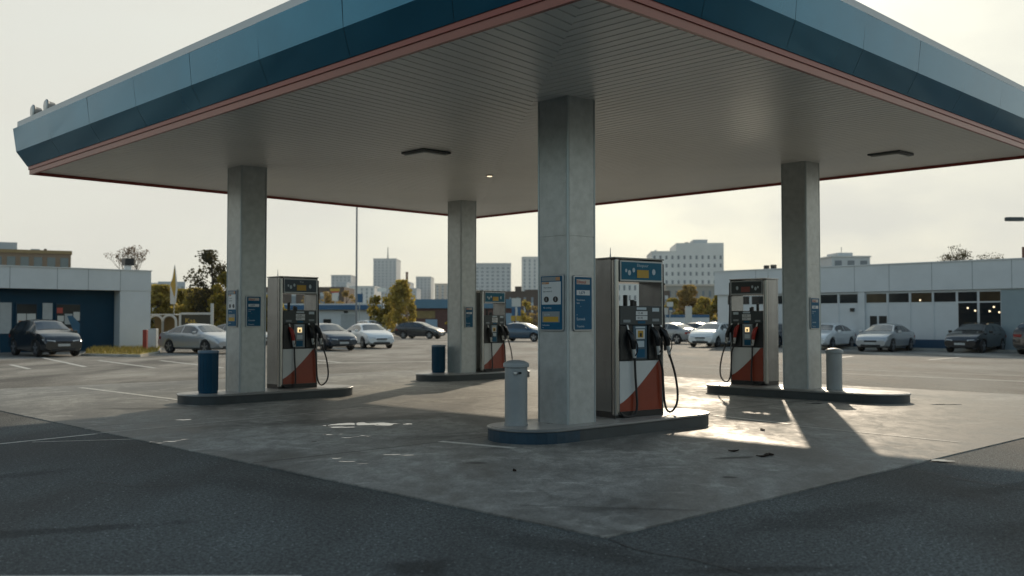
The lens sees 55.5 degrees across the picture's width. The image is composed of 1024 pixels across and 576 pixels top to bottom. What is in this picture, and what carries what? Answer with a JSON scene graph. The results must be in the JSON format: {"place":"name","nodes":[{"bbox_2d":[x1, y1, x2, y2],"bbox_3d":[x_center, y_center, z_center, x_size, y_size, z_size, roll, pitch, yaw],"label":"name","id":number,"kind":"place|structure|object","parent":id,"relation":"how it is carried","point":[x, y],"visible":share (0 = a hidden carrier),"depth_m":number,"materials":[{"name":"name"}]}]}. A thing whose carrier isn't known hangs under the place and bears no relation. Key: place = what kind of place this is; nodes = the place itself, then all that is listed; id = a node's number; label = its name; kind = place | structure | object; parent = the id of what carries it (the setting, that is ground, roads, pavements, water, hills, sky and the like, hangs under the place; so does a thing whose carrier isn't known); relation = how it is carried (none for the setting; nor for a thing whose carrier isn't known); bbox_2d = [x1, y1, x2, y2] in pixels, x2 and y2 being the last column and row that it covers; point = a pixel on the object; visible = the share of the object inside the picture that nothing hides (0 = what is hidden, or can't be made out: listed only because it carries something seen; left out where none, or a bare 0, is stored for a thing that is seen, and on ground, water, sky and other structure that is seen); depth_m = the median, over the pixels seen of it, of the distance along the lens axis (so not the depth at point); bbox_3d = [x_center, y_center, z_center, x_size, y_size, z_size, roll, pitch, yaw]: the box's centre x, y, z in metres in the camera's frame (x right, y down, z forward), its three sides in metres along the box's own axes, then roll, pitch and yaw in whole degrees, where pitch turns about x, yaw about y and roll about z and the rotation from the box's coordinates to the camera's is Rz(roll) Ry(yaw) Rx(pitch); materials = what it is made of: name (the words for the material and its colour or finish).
{"place":"outdoors","nodes":[
{"label":"outdoors","id":0,"kind":"place"},
{"bbox_2d":[0,242,71,266],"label":"apartment block","id":1,"kind":"structure","parent":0,"point":[11,253],"depth_m":93.75,"materials":[{"name":"brown"}]},
{"bbox_2d":[84,344,159,354],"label":"grass","id":2,"kind":"structure","parent":0,"point":[131,349],"depth_m":45.90,"materials":[{"name":"plant"}]},
{"bbox_2d":[158,281,184,288],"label":"block","id":3,"kind":"structure","parent":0,"point":[180,285],"depth_m":210.62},
{"bbox_2d":[266,287,354,303],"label":"brick building","id":4,"kind":"structure","parent":0,"point":[293,298],"depth_m":175.05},
{"bbox_2d":[284,304,383,329],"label":"kiosk building","id":5,"kind":"structure","parent":0,"point":[342,315],"depth_m":104.91,"materials":[{"name":"blue"}]},
{"bbox_2d":[341,314,354,329],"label":"door","id":6,"kind":"structure","parent":5,"relation":"in","point":[347,320],"depth_m":104.90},
{"bbox_2d":[331,275,357,286],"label":"tower block","id":7,"kind":"structure","parent":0,"point":[335,279],"depth_m":960.79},
{"bbox_2d":[349,286,380,303],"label":"block","id":8,"kind":"structure","parent":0,"point":[367,292],"depth_m":768.30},
{"bbox_2d":[373,249,400,303],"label":"tower block","id":9,"kind":"structure","parent":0,"point":[387,273],"depth_m":1009.14,"materials":[{"name":"grey"}]},
{"bbox_2d":[408,288,420,315],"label":"block","id":10,"kind":"structure","parent":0,"point":[416,292],"depth_m":840.40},
{"bbox_2d":[416,277,433,298],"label":"tower block","id":11,"kind":"structure","parent":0,"point":[425,285],"depth_m":1008.68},
{"bbox_2d":[434,283,447,298],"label":"block","id":12,"kind":"structure","parent":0,"point":[441,290],"depth_m":960.40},
{"bbox_2d":[406,299,517,331],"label":"brick building","id":13,"kind":"structure","parent":0,"point":[433,312],"depth_m":131.89,"materials":[{"name":"brown"}]},
{"bbox_2d":[415,370,529,381],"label":"pump island","id":14,"kind":"structure","parent":0,"point":[446,376],"depth_m":25.68,"materials":[{"name":"grey concrete"}]},
{"bbox_2d":[431,345,445,372],"bbox_3d":[-1.980,1.905,26.201,0.389,0.740,0.389,0,-2,0],"label":"litter bin","id":15,"kind":"object","parent":14,"relation":"on","point":[438,358],"visible":1,"depth_m":26.05,"materials":[{"name":"blue"}]},
{"bbox_2d":[447,200,475,372],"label":"support column","id":16,"kind":"structure","parent":14,"relation":"on","point":[461,348],"depth_m":26.22,"materials":[{"name":"grey concrete"}]},
{"bbox_2d":[465,306,472,327],"bbox_3d":[-1.156,0.786,26.178,0.300,0.580,0.031,2,-3,-44],"label":"information sign","id":17,"kind":"object","parent":16,"relation":"attached to","point":[468,316],"visible":1,"depth_m":26.17,"materials":[{"name":"blue metal"}]},
{"bbox_2d":[476,290,512,371],"bbox_3d":[-0.526,1.121,26.868,1.147,2.352,0.624,2,-3,-44],"label":"fuel pump","id":18,"kind":"object","parent":14,"relation":"on","point":[492,333],"visible":0.92,"depth_m":26.57,"materials":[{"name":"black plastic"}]},
{"bbox_2d":[476,263,510,290],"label":"tower block","id":19,"kind":"structure","parent":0,"point":[493,276],"depth_m":792.72,"materials":[{"name":"concrete"}]},
{"bbox_2d":[0,332,1023,575],"bbox_3d":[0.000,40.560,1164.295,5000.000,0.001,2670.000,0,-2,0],"label":"ground","id":20,"kind":"structure","parent":0,"point":[220,516],"depth_m":7.94,"materials":[{"name":"asphalt"}]},
{"bbox_2d":[8,319,81,356],"bbox_3d":[-21.248,2.250,44.246,4.492,1.662,2.240,-2,-3,44],"label":"parked car","id":21,"kind":"object","parent":20,"relation":"on","point":[37,337],"visible":1,"depth_m":43.23,"materials":[{"name":"black paint"}]},
{"bbox_2d":[0,258,152,352],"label":"shop building","id":22,"kind":"structure","parent":20,"relation":"on","point":[98,306],"depth_m":51.01,"materials":[{"name":"grey"}]},
{"bbox_2d":[15,303,37,324],"bbox_3d":[-24.584,1.573,49.238,1.060,1.650,0.067,2,-3,-44],"label":"window","id":23,"kind":"structure","parent":22,"relation":"in","point":[23,311],"depth_m":49.19,"materials":[{"name":"grey"}]},
{"bbox_2d":[55,303,80,334],"bbox_3d":[-23.118,1.620,50.655,1.300,1.650,0.071,2,-3,-44],"label":"window","id":24,"kind":"structure","parent":22,"relation":"in","point":[69,314],"depth_m":50.69,"materials":[{"name":"black"}]},
{"bbox_2d":[81,347,161,356],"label":"kerb","id":25,"kind":"structure","parent":20,"relation":"on","point":[130,355],"depth_m":43.30,"materials":[{"name":"concrete"}]},
{"bbox_2d":[104,245,149,269],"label":"bare tree","id":26,"kind":"object","parent":20,"relation":"on","point":[129,251],"visible":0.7,"depth_m":80.15,"materials":[{"name":"brown plant"}]},
{"bbox_2d":[143,330,147,348],"bbox_3d":[-18.357,2.659,48.660,0.300,1.140,0.300,0,-2,0],"label":"marker post","id":27,"kind":"object","parent":20,"relation":"on","point":[145,338],"visible":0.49,"depth_m":48.57,"materials":[{"name":"red"}]},
{"bbox_2d":[147,329,158,347],"bbox_3d":[-18.604,2.696,50.358,0.460,1.180,0.360,0,-2,0],"label":"utility cabinet","id":28,"kind":"object","parent":20,"relation":"on","point":[153,337],"visible":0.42,"depth_m":50.19,"materials":[{"name":"grey"}]},
{"bbox_2d":[150,314,178,338],"bbox_3d":[-20.828,2.553,58.360,1.741,2.000,0.975,0,-2,0],"label":"arched shelter","id":29,"kind":"object","parent":20,"relation":"on","point":[166,322],"visible":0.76,"depth_m":58.80,"materials":[{"name":"grey"}]},
{"bbox_2d":[150,284,180,328],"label":"autumn bush","id":30,"kind":"object","parent":20,"relation":"on","point":[160,296],"visible":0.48,"depth_m":77.30,"materials":[{"name":"green plant"}]},
{"bbox_2d":[154,288,186,321],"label":"autumn bush","id":31,"kind":"object","parent":20,"relation":"on","point":[180,294],"visible":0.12,"depth_m":79.34,"materials":[{"name":"yellow plant"}]},
{"bbox_2d":[170,265,176,303],"bbox_3d":[-21.581,1.103,61.998,0.460,5.142,0.056,0,-2,0],"label":"feather banner","id":32,"kind":"object","parent":20,"relation":"on","point":[173,290],"visible":0.87,"depth_m":62.01,"materials":[{"name":"yellow fabric"}]},
{"bbox_2d":[170,287,208,315],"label":"autumn bush","id":33,"kind":"object","parent":20,"relation":"on","point":[183,308],"visible":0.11,"depth_m":76.51,"materials":[{"name":"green plant"}]},
{"bbox_2d":[158,323,225,352],"bbox_3d":[-15.326,2.474,47.867,4.592,1.457,2.180,-1,-2,34],"label":"parked car","id":34,"kind":"object","parent":20,"relation":"on","point":[195,337],"visible":0.72,"depth_m":47.17,"materials":[{"name":"grey paint"}]},
{"bbox_2d":[179,303,213,325],"bbox_3d":[-18.825,2.229,57.958,2.036,2.620,0.100,0,-2,0],"label":"sign frame","id":35,"kind":"object","parent":20,"relation":"on","point":[196,317],"visible":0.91,"depth_m":57.96,"materials":[{"name":"grey"}]},
{"bbox_2d":[183,249,226,321],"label":"tall tree","id":36,"kind":"object","parent":20,"relation":"on","point":[209,256],"visible":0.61,"depth_m":73.67,"materials":[{"name":"green plant"}]},
{"bbox_2d":[206,271,226,325],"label":"autumn tree","id":37,"kind":"object","parent":20,"relation":"on","point":[219,295],"visible":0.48,"depth_m":71.69,"materials":[{"name":"green plant"}]},
{"bbox_2d":[319,291,336,303],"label":"autumn tree","id":38,"kind":"object","parent":20,"relation":"on","point":[328,298],"visible":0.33,"depth_m":129.91,"materials":[{"name":"yellow plant"}]},
{"bbox_2d":[330,289,339,300],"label":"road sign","id":39,"kind":"object","parent":20,"relation":"on","point":[334,292],"visible":0.75,"depth_m":119.98,"materials":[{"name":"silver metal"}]},
{"bbox_2d":[317,323,356,350],"bbox_3d":[-10.129,2.648,53.086,2.180,1.457,4.592,1,-2,-35],"label":"parked car","id":40,"kind":"object","parent":20,"relation":"on","point":[335,335],"visible":0.56,"depth_m":51.53,"materials":[{"name":"blue paint"}]},
{"bbox_2d":[336,290,354,303],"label":"autumn tree","id":41,"kind":"object","parent":20,"relation":"on","point":[346,293],"visible":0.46,"depth_m":134.83,"materials":[{"name":"yellow plant"}]},
{"bbox_2d":[355,207,357,323],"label":"lamp post","id":42,"kind":"object","parent":20,"relation":"on","point":[356,265],"visible":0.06,"depth_m":88.07,"materials":[{"name":"grey"}]},
{"bbox_2d":[347,323,393,348],"bbox_3d":[-8.475,2.788,57.248,2.180,1.457,4.592,1,-2,-28],"label":"parked car","id":43,"kind":"object","parent":20,"relation":"on","point":[371,334],"visible":0.77,"depth_m":55.75,"materials":[{"name":"white paint"}]},
{"bbox_2d":[367,293,395,329],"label":"autumn tree","id":44,"kind":"object","parent":20,"relation":"on","point":[374,301],"visible":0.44,"depth_m":98.67,"materials":[{"name":"yellow plant"}]},
{"bbox_2d":[381,279,417,331],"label":"autumn tree","id":45,"kind":"object","parent":20,"relation":"on","point":[400,295],"visible":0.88,"depth_m":95.56,"materials":[{"name":"yellow plant"}]},
{"bbox_2d":[395,322,445,338],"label":"parked car","id":46,"kind":"object","parent":20,"relation":"on","point":[404,330],"visible":1,"depth_m":85.23,"materials":[{"name":"grey paint"}]},
{"bbox_2d":[0,356,958,575],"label":"road marking","id":47,"kind":"object","parent":20,"relation":"on","point":[324,411],"visible":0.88,"depth_m":13.99,"materials":[{"name":"white paint"}]},
{"bbox_2d":[0,471,1023,574],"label":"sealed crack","id":48,"kind":"object","parent":20,"relation":"on","point":[628,546],"visible":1,"depth_m":7.09,"materials":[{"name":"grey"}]},
{"bbox_2d":[0,369,1023,538],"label":"concrete apron","id":49,"kind":"object","parent":20,"relation":"on","point":[686,473],"visible":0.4,"depth_m":12.76,"materials":[{"name":"concrete"}]},
{"bbox_2d":[176,385,352,404],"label":"pump island","id":50,"kind":"structure","parent":49,"relation":"on","point":[220,397],"depth_m":19.06,"materials":[{"name":"concrete"},{"name":"painted steel edging"}]},
{"bbox_2d":[198,350,218,393],"bbox_3d":[-5.860,1.616,18.756,0.400,0.820,0.400,0,-2,0],"label":"litter bin","id":51,"kind":"object","parent":50,"relation":"on","point":[208,364],"visible":1,"depth_m":18.60,"materials":[{"name":"blue"}]},
{"bbox_2d":[225,165,266,392],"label":"support column","id":52,"kind":"structure","parent":50,"relation":"on","point":[246,259],"depth_m":19.17,"materials":[{"name":"grey concrete"}]},
{"bbox_2d":[227,289,237,326],"bbox_3d":[-5.505,0.400,19.139,0.034,0.740,0.370,2,-3,-44],"label":"information sign","id":53,"kind":"object","parent":52,"relation":"attached to","point":[232,308],"visible":1,"depth_m":19.10,"materials":[{"name":"silver metal"}]},
{"bbox_2d":[245,296,261,326],"bbox_3d":[-5.083,0.460,19.132,0.340,0.620,0.031,2,-3,-44],"label":"information sign","id":54,"kind":"object","parent":52,"relation":"attached to","point":[253,310],"visible":1,"depth_m":19.12,"materials":[{"name":"blue metal"}]},
{"bbox_2d":[267,274,328,388],"bbox_3d":[-4.460,0.857,20.425,1.195,2.450,0.650,2,-3,-44],"label":"fuel pump","id":55,"kind":"object","parent":50,"relation":"on","point":[291,348],"visible":1,"depth_m":20.16,"materials":[{"name":"white metal"}]},
{"bbox_2d":[91,393,954,510],"bbox_3d":[0.834,2.143,16.675,13.500,0.001,13.500,2,-3,-44],"label":"expansion joint","id":56,"kind":"object","parent":49,"relation":"on","point":[487,436],"visible":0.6,"depth_m":12.64,"materials":[{"name":"grey"}]},
{"bbox_2d":[98,403,961,463],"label":"puddle","id":57,"kind":"object","parent":49,"relation":"on","point":[384,424],"visible":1,"depth_m":14.82,"materials":[{"name":"grey liquid"}]},
{"bbox_2d":[487,408,709,444],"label":"pump island","id":58,"kind":"structure","parent":49,"relation":"on","point":[534,432],"depth_m":13.08,"materials":[{"name":"concrete"},{"name":"painted steel edging"}]},
{"bbox_2d":[503,360,528,425],"bbox_3d":[0.055,1.400,13.037,0.347,0.870,0.354,0,-2,0],"label":"bollard","id":59,"kind":"object","parent":58,"relation":"on","point":[515,392],"visible":1,"depth_m":12.91,"materials":[{"name":"silver metal"}]},
{"bbox_2d":[538,95,595,424],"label":"support column","id":60,"kind":"structure","parent":58,"relation":"on","point":[566,248],"depth_m":13.32,"materials":[{"name":"grey concrete"}]},
{"bbox_2d":[13,0,1023,218],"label":"fuel canopy","id":61,"kind":"object","parent":60,"relation":"on","point":[340,102],"visible":0.98,"depth_m":14.40,"materials":[{"name":"metal"}]},
{"bbox_2d":[401,148,450,159],"bbox_3d":[-1.576,-2.461,17.842,0.660,0.080,0.660,2,-3,-44],"label":"canopy light","id":62,"kind":"object","parent":61,"relation":"attached to","point":[424,153],"visible":1,"depth_m":17.70,"materials":[{"name":"grey"}]},
{"bbox_2d":[867,150,913,160],"bbox_3d":[7.465,-2.615,19.165,0.660,0.080,0.660,2,-3,-44],"label":"canopy light","id":63,"kind":"object","parent":61,"relation":"attached to","point":[891,155],"visible":1,"depth_m":19.04,"materials":[{"name":"grey"}]},
{"bbox_2d":[540,274,563,330],"bbox_3d":[0.544,0.202,13.291,0.034,0.775,0.440,2,-3,-44],"label":"information sign","id":64,"kind":"object","parent":60,"relation":"attached to","point":[551,302],"visible":1,"depth_m":13.27,"materials":[{"name":"blue metal"}]},
{"bbox_2d":[573,275,591,330],"bbox_3d":[0.969,0.209,13.285,0.385,0.760,0.032,2,-3,-44],"label":"information sign","id":65,"kind":"object","parent":60,"relation":"attached to","point":[582,303],"visible":1,"depth_m":13.26,"materials":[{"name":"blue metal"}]},
{"bbox_2d":[595,248,678,418],"bbox_3d":[1.870,0.655,14.413,1.267,2.450,0.650,1,-2,-36],"label":"fuel pump","id":66,"kind":"object","parent":58,"relation":"on","point":[633,338],"visible":1,"depth_m":14.15,"materials":[{"name":"white metal"}]},
{"bbox_2d":[706,382,910,403],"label":"pump island","id":67,"kind":"structure","parent":49,"relation":"on","point":[865,396],"depth_m":19.44,"materials":[{"name":"concrete"},{"name":"painted steel edging"}]},
{"bbox_2d":[719,277,778,385],"bbox_3d":[5.182,0.889,21.408,0.650,2.450,1.195,2,-3,-44],"label":"fuel pump","id":68,"kind":"object","parent":67,"relation":"on","point":[751,335],"visible":1,"depth_m":21.14,"materials":[{"name":"white metal"}]},
{"bbox_2d":[825,348,842,389],"bbox_3d":[6.530,1.638,19.706,0.353,0.840,0.353,0,-2,0],"label":"bollard","id":69,"kind":"object","parent":67,"relation":"on","point":[833,368],"visible":1,"depth_m":19.57,"materials":[{"name":"metal"}]},
{"bbox_2d":[512,298,520,321],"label":"road sign","id":70,"kind":"object","parent":20,"relation":"on","point":[516,302],"visible":0.82,"depth_m":99.93,"materials":[{"name":"silver metal"}]},
{"bbox_2d":[505,322,537,341],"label":"parked car","id":71,"kind":"object","parent":20,"relation":"on","point":[518,330],"visible":0.47,"depth_m":74.03,"materials":[{"name":"blue paint"}]},
{"bbox_2d":[515,300,532,322],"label":"autumn tree","id":72,"kind":"object","parent":20,"relation":"on","point":[527,306],"visible":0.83,"depth_m":103.87,"materials":[{"name":"yellow plant"}]},
{"bbox_2d":[529,306,537,326],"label":"autumn bush","id":73,"kind":"object","parent":20,"relation":"on","point":[535,320],"visible":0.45,"depth_m":149.48,"materials":[{"name":"brown plant"}]},
{"bbox_2d":[317,361,1023,381],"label":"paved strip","id":74,"kind":"object","parent":20,"relation":"on","point":[782,367],"visible":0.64,"depth_m":29.31,"materials":[{"name":"concrete"}]},
{"bbox_2d":[664,297,682,314],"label":"autumn tree","id":75,"kind":"object","parent":20,"relation":"on","point":[674,300],"visible":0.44,"depth_m":121.73,"materials":[{"name":"yellow plant"}]},
{"bbox_2d":[665,323,694,343],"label":"parked car","id":76,"kind":"object","parent":20,"relation":"on","point":[679,333],"visible":0.3,"depth_m":66.44,"materials":[{"name":"grey paint"}]},
{"bbox_2d":[673,284,703,314],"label":"autumn tree","id":77,"kind":"object","parent":20,"relation":"on","point":[686,295],"visible":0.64,"depth_m":123.54,"materials":[{"name":"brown plant"}]},
{"bbox_2d":[685,306,691,323],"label":"white pylon","id":78,"kind":"object","parent":20,"relation":"on","point":[688,314],"visible":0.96,"depth_m":107.97,"materials":[{"name":"grey"}]},
{"bbox_2d":[692,296,717,320],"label":"autumn tree","id":79,"kind":"object","parent":20,"relation":"on","point":[699,308],"visible":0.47,"depth_m":119.48,"materials":[{"name":"yellow plant"}]},
{"bbox_2d":[688,322,729,346],"bbox_3d":[12.349,2.841,59.584,2.160,1.507,4.292,-1,-2,34],"label":"parked car","id":80,"kind":"object","parent":20,"relation":"on","point":[709,333],"visible":0.76,"depth_m":58.21,"materials":[{"name":"white paint"}]},
{"bbox_2d":[709,295,717,319],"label":"autumn tree","id":81,"kind":"object","parent":20,"relation":"on","point":[714,304],"visible":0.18,"depth_m":117.79,"materials":[{"name":"yellow plant"}]},
{"bbox_2d":[778,323,782,346],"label":"parked car","id":82,"kind":"object","parent":20,"relation":"on","point":[780,338],"visible":0.11,"depth_m":58.20,"materials":[{"name":"blue paint"}]},
{"bbox_2d":[821,323,855,348],"bbox_3d":[17.881,2.715,55.088,2.180,1.457,4.592,-2,-2,40],"label":"parked car","id":83,"kind":"object","parent":20,"relation":"on","point":[833,335],"visible":0.61,"depth_m":54.29,"materials":[{"name":"white paint"}]},
{"bbox_2d":[706,344,1017,352],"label":"kerb","id":84,"kind":"structure","parent":20,"relation":"on","point":[935,349],"depth_m":51.75,"materials":[{"name":"concrete"}]},
{"bbox_2d":[713,247,1023,349],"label":"shop building","id":85,"kind":"structure","parent":20,"relation":"on","point":[929,304],"depth_m":53.48,"materials":[{"name":"grey"}]},
{"bbox_2d":[752,296,762,303],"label":"window","id":86,"kind":"structure","parent":85,"relation":"in","point":[755,299],"depth_m":60.77,"materials":[{"name":"black"}]},
{"bbox_2d":[821,295,836,302],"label":"window","id":87,"kind":"structure","parent":85,"relation":"in","point":[824,298],"depth_m":57.32,"materials":[{"name":"black"}]},
{"bbox_2d":[840,294,857,302],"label":"window","id":88,"kind":"structure","parent":85,"relation":"in","point":[844,298],"depth_m":56.43,"materials":[{"name":"black"}]},
{"bbox_2d":[866,294,885,302],"bbox_3d":[20.707,0.578,55.259,0.024,0.500,1.162,2,-3,-44],"label":"window","id":89,"kind":"structure","parent":85,"relation":"in","point":[870,298],"depth_m":55.28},
{"bbox_2d":[889,293,908,301],"bbox_3d":[21.609,0.547,54.329,0.024,0.500,1.123,2,-3,-44],"label":"window","id":90,"kind":"structure","parent":85,"relation":"in","point":[893,297],"depth_m":54.29,"materials":[{"name":"black"}]},
{"bbox_2d":[911,293,931,301],"bbox_3d":[22.492,0.517,53.419,0.024,0.500,1.115,2,-3,-44],"label":"window","id":91,"kind":"structure","parent":85,"relation":"in","point":[915,297],"depth_m":53.40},
{"bbox_2d":[934,292,955,301],"bbox_3d":[23.375,0.486,52.508,0.024,0.500,1.134,2,-3,-44],"label":"window","id":92,"kind":"structure","parent":85,"relation":"in","point":[940,296],"depth_m":52.48,"materials":[{"name":"black"}]},
{"bbox_2d":[958,292,976,300],"bbox_3d":[24.201,0.458,51.657,0.024,0.500,0.960,2,-3,-44],"label":"window","id":93,"kind":"structure","parent":85,"relation":"in","point":[962,296],"depth_m":51.64,"materials":[{"name":"black"}]},
{"bbox_2d":[979,291,999,300],"bbox_3d":[24.990,0.431,50.843,0.024,0.500,1.037,2,-3,-44],"label":"window","id":94,"kind":"structure","parent":85,"relation":"in","point":[989,295],"depth_m":50.81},
{"bbox_2d":[855,323,914,351],"bbox_3d":[19.688,2.586,51.224,2.180,1.457,4.592,-2,-3,40],"label":"parked car","id":95,"kind":"object","parent":20,"relation":"on","point":[889,336],"visible":0.99,"depth_m":50.12,"materials":[{"name":"grey paint"}]},
{"bbox_2d":[937,244,972,260],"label":"bare tree","id":96,"kind":"object","parent":20,"relation":"on","point":[951,258],"visible":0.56,"depth_m":79.91,"materials":[{"name":"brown plant"}]},
{"bbox_2d":[944,322,1005,352],"bbox_3d":[23.606,2.503,49.489,4.292,1.507,2.160,2,-3,-44],"label":"parked car","id":97,"kind":"object","parent":20,"relation":"on","point":[981,337],"visible":0.99,"depth_m":48.51,"materials":[{"name":"black paint"}]},
{"bbox_2d":[1012,322,1023,353],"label":"parked car","id":98,"kind":"object","parent":20,"relation":"on","point":[1018,339],"visible":1,"depth_m":45.44,"materials":[{"name":"black paint"}]},
{"bbox_2d":[0,0,1023,298],"label":"sky","id":99,"kind":"structure","parent":0,"point":[57,51],"materials":[{"name":"white"}]},
{"bbox_2d":[505,286,537,325],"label":"brick building","id":100,"kind":"structure","parent":0,"point":[531,296],"depth_m":160.04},
{"bbox_2d":[521,257,537,290],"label":"tower block","id":101,"kind":"structure","parent":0,"point":[529,273],"depth_m":792.81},
{"bbox_2d":[619,283,638,305],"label":"apartment block","id":102,"kind":"structure","parent":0,"point":[631,291],"depth_m":300.12,"materials":[{"name":"grey"}]},
{"bbox_2d":[646,240,723,283],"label":"apartment block","id":103,"kind":"structure","parent":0,"point":[696,261],"depth_m":620.71,"materials":[{"name":"grey"}]},
{"bbox_2d":[666,315,708,323],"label":"wall","id":104,"kind":"structure","parent":0,"point":[695,318],"depth_m":111.94,"materials":[{"name":"blue"}]},
{"bbox_2d":[664,284,717,319],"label":"apartment block","id":105,"kind":"structure","parent":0,"point":[705,290],"depth_m":220.05,"materials":[{"name":"grey"}]},
{"bbox_2d":[781,161,821,388],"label":"support column","id":106,"kind":"structure","parent":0,"point":[800,227],"depth_m":20.07,"materials":[{"name":"grey concrete"}]},
{"bbox_2d":[810,297,819,328],"bbox_3d":[6.239,0.520,20.028,0.360,0.660,0.032,2,-3,-44],"label":"information sign","id":107,"kind":"object","parent":106,"relation":"attached to","point":[814,313],"visible":1,"depth_m":20.00,"materials":[{"name":"blue metal"}]},
{"bbox_2d":[820,247,870,265],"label":"tower block","id":108,"kind":"structure","parent":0,"point":[837,259],"depth_m":200.37,"materials":[{"name":"grey"}]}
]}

